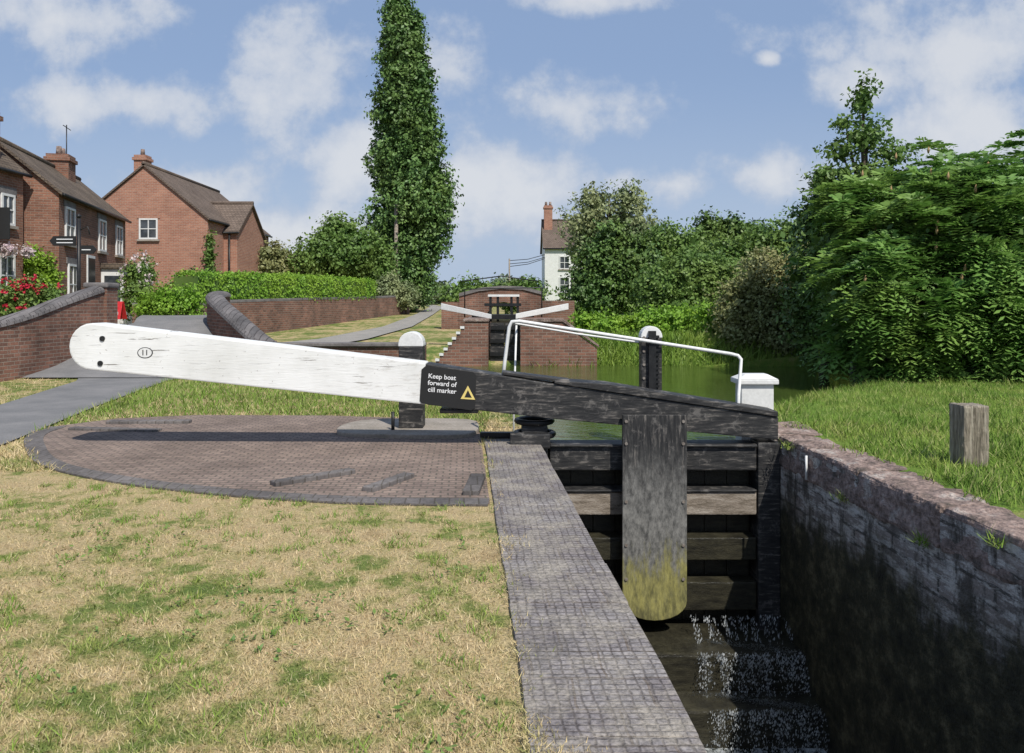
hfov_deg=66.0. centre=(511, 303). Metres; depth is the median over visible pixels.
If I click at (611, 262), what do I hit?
broadleaf tree
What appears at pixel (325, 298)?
coping section
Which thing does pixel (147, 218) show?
frame top
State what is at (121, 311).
pavement sign
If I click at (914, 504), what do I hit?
stone coping
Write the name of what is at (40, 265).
shrub
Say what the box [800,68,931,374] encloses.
ash tree
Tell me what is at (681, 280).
hawthorn tree
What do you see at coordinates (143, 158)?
chimney band
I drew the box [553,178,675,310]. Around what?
willow tree
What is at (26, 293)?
rose bush
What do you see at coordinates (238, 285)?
clipped hedge
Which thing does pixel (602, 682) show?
lock coping
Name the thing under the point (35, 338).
bridge parapet
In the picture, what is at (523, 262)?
overhead wires
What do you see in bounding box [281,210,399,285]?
broadleaf tree
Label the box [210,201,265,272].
house wing
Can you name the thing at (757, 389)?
white capped post
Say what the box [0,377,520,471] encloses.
verge grass
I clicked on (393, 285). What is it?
silver shrub
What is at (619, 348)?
bank grass
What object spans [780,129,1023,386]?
sumac tree
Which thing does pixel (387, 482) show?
footing bar
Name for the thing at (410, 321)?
gravel path
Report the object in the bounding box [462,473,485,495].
footing bar
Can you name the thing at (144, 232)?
glass
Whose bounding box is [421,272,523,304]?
distant treeline
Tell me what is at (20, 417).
asphalt path
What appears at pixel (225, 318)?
bridge parapet
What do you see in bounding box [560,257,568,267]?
glass
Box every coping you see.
[278,342,426,345]
[483,438,706,752]
[777,421,1023,585]
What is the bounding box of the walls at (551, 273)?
[542,241,576,302]
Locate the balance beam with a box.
[441,303,568,319]
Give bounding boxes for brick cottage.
[0,125,131,324]
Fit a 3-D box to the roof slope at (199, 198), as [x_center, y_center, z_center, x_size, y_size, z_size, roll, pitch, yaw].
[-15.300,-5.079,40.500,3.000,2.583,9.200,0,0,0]
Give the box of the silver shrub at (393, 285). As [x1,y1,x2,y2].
[373,269,421,314]
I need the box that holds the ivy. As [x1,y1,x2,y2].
[200,229,220,270]
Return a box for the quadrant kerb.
[24,426,489,506]
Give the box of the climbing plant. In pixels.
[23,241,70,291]
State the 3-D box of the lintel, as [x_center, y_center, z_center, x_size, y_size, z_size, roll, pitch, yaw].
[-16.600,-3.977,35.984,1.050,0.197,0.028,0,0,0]
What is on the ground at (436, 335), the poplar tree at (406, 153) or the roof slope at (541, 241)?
the poplar tree at (406, 153)
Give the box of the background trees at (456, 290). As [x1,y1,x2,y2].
[437,269,543,306]
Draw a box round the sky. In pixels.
[0,0,1023,286]
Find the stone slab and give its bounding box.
[337,418,478,438]
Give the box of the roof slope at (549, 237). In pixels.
[541,221,583,247]
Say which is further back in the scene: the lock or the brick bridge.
the brick bridge
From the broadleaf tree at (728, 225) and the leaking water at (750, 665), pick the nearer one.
the leaking water at (750, 665)
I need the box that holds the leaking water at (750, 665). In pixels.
[684,615,829,752]
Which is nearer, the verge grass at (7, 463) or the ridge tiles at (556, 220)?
the verge grass at (7, 463)
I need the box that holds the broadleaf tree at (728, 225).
[686,205,774,246]
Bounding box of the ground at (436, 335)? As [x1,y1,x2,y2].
[0,305,1023,752]
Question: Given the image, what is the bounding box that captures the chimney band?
[132,157,153,162]
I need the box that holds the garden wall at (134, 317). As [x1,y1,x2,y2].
[132,306,206,322]
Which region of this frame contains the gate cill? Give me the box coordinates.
[637,617,804,690]
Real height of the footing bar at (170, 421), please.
0.050 m
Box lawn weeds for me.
[4,511,497,752]
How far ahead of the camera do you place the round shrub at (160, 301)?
23.18 m
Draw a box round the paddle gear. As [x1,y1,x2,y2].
[638,326,661,389]
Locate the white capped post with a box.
[731,373,778,439]
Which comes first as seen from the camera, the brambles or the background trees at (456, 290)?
the brambles
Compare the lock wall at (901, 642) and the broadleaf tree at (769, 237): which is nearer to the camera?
the lock wall at (901, 642)
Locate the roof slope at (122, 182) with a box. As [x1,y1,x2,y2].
[102,165,143,199]
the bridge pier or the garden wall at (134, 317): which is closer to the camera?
the bridge pier
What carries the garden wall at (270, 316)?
on the ground at (436, 335)
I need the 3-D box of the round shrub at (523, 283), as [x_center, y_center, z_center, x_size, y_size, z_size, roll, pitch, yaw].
[0.554,-0.274,35.981,2.614,2.152,2.291,0,0,0]
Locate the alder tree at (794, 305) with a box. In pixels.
[768,167,874,374]
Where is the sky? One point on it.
(722, 104)
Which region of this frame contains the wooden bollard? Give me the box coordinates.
[949,402,988,465]
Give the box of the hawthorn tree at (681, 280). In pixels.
[627,246,744,313]
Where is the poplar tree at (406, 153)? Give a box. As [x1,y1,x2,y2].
[356,0,464,312]
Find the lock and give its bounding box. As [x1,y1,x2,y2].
[435,316,598,365]
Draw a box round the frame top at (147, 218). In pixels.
[140,218,155,219]
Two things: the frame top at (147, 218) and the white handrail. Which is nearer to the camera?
the white handrail
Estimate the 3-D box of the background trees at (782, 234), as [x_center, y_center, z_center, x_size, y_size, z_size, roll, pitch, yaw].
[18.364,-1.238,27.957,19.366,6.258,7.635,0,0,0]
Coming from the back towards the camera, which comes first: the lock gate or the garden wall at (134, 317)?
the garden wall at (134, 317)
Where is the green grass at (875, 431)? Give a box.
[774,375,1023,507]
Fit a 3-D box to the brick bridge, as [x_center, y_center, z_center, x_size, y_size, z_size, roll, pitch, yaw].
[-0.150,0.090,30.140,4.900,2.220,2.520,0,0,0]
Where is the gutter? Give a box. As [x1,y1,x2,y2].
[209,219,271,237]
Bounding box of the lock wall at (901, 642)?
[776,361,1023,752]
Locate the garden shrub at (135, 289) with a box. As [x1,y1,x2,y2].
[118,266,208,320]
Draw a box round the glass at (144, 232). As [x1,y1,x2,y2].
[141,220,155,237]
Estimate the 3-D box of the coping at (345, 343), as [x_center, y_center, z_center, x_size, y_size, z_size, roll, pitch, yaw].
[-4.235,1.054,20.260,4.030,0.088,0.480,0,0,0]
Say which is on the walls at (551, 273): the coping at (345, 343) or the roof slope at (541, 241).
the roof slope at (541, 241)
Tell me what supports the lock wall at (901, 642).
on the ground at (436, 335)
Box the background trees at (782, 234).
[764,194,809,263]
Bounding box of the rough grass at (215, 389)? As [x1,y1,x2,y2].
[29,378,490,432]
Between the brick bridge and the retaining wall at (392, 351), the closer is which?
the retaining wall at (392, 351)
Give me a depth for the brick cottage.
25.76 m
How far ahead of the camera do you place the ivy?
35.84 m
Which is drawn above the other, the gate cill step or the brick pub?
the brick pub
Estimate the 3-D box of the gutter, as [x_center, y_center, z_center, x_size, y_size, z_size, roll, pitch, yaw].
[-13.750,-3.790,40.500,0.100,0.100,9.200,0,0,0]
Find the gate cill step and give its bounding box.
[676,691,822,747]
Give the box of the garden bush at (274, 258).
[256,237,303,274]
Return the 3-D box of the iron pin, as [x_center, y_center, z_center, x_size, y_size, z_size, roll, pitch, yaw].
[-1.360,1.370,9.000,0.037,0.260,0.037,0,0,23]
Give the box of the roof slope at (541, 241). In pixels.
[540,224,541,253]
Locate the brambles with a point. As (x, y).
(679, 318)
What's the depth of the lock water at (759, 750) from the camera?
7.31 m
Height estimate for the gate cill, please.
1.250 m
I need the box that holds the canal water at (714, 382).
[460,364,879,439]
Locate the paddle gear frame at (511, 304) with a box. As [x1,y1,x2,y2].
[464,287,541,321]
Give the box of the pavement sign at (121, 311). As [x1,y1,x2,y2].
[118,302,126,318]
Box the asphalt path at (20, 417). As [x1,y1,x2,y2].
[0,377,175,444]
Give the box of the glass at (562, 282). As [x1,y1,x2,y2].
[560,278,568,291]
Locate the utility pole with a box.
[394,204,397,275]
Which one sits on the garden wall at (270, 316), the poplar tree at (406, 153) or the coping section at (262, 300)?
the coping section at (262, 300)
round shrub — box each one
[129,280,206,318]
[499,274,552,313]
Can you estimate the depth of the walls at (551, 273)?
60.00 m
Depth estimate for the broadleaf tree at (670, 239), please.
39.33 m
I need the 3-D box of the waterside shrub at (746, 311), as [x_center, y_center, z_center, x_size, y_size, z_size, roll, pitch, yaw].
[7.103,0.238,21.365,3.900,3.727,2.300,0,0,17]
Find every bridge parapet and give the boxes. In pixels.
[0,286,104,381]
[205,291,277,342]
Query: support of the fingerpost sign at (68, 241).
on the ground at (436, 335)
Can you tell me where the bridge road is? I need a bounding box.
[24,315,212,376]
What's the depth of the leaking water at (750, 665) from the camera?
7.63 m
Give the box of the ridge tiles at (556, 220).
[541,219,574,220]
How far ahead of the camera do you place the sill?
35.90 m
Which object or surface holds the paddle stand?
on the stone slab
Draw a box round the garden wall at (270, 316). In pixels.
[230,297,409,332]
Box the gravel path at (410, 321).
[290,305,440,341]
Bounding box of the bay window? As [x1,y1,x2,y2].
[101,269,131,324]
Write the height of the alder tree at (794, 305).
5.142 m
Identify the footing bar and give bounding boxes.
[68,426,161,431]
[106,419,191,423]
[270,468,355,486]
[362,472,413,491]
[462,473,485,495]
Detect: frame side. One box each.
[139,218,140,238]
[156,218,157,238]
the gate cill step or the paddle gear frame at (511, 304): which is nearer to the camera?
the gate cill step
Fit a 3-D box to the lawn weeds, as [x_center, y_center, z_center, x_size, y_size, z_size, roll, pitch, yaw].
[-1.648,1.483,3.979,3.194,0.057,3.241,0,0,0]
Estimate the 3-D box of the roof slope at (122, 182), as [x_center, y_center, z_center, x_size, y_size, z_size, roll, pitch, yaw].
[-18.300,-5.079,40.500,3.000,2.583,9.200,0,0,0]
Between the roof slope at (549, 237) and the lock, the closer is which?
the lock
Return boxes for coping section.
[230,298,307,302]
[308,296,379,299]
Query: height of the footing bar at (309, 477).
0.050 m
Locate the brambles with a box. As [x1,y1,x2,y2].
[567,294,727,339]
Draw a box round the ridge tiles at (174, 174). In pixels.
[141,161,219,192]
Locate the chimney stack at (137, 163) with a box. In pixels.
[134,155,151,170]
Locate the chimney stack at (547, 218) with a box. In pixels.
[544,205,551,229]
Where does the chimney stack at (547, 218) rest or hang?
on the roof slope at (549, 237)
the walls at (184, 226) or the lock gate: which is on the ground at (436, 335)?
the walls at (184, 226)
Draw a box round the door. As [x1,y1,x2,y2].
[89,258,94,282]
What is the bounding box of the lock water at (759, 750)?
[705,748,826,752]
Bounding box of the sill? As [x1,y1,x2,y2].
[137,239,159,240]
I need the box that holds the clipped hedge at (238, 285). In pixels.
[171,267,377,302]
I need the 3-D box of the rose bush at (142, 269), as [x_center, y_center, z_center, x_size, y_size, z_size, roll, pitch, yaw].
[-13.137,-0.689,27.872,1.334,2.582,2.590,0,0,-9]
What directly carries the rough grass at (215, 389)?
on the ground at (436, 335)
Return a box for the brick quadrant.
[43,415,489,504]
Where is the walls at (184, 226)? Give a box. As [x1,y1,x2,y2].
[104,167,268,289]
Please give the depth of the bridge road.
19.11 m
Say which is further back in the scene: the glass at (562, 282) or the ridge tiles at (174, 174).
the glass at (562, 282)
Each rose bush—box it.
[0,273,67,316]
[116,249,162,299]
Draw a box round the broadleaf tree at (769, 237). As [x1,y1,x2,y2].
[681,201,802,276]
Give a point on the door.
(91, 261)
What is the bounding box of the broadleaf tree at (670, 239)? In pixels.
[637,216,716,266]
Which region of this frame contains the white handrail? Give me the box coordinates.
[502,319,742,430]
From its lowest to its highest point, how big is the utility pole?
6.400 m
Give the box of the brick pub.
[0,116,37,309]
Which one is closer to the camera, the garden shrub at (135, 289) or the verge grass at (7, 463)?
the verge grass at (7, 463)
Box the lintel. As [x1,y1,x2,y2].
[137,214,159,217]
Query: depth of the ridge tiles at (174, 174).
39.39 m
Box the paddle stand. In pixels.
[398,331,425,427]
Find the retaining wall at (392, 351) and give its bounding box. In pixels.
[307,346,425,360]
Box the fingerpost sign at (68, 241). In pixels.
[50,214,96,290]
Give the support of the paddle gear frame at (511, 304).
on the lock
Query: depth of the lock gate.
8.18 m
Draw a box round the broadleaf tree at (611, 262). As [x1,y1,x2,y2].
[551,215,667,321]
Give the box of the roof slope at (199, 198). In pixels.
[143,165,270,235]
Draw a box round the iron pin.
[391,412,394,429]
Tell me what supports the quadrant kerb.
on the brick quadrant
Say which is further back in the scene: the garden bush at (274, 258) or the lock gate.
the garden bush at (274, 258)
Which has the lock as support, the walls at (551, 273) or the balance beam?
the balance beam
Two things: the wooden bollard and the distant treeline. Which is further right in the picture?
the wooden bollard
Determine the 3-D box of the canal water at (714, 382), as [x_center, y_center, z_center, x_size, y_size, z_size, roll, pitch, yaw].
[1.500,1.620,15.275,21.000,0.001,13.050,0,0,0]
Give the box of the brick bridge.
[441,276,573,328]
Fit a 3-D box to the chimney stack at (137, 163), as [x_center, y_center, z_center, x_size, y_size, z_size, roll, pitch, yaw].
[-17.150,-6.325,36.600,0.550,1.050,0.600,0,0,0]
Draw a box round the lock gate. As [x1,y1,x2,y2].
[69,322,779,629]
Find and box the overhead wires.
[509,254,544,280]
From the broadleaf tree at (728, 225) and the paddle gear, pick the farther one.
the broadleaf tree at (728, 225)
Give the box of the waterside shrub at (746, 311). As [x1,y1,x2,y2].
[702,242,809,357]
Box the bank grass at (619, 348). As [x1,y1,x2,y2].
[527,324,819,366]
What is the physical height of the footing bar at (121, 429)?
0.040 m
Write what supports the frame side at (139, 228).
attached to the walls at (184, 226)
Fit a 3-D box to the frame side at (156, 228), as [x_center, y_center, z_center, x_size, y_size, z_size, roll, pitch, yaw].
[-16.210,-3.400,35.968,0.070,0.950,0.057,0,0,0]
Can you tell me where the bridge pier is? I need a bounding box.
[83,283,119,323]

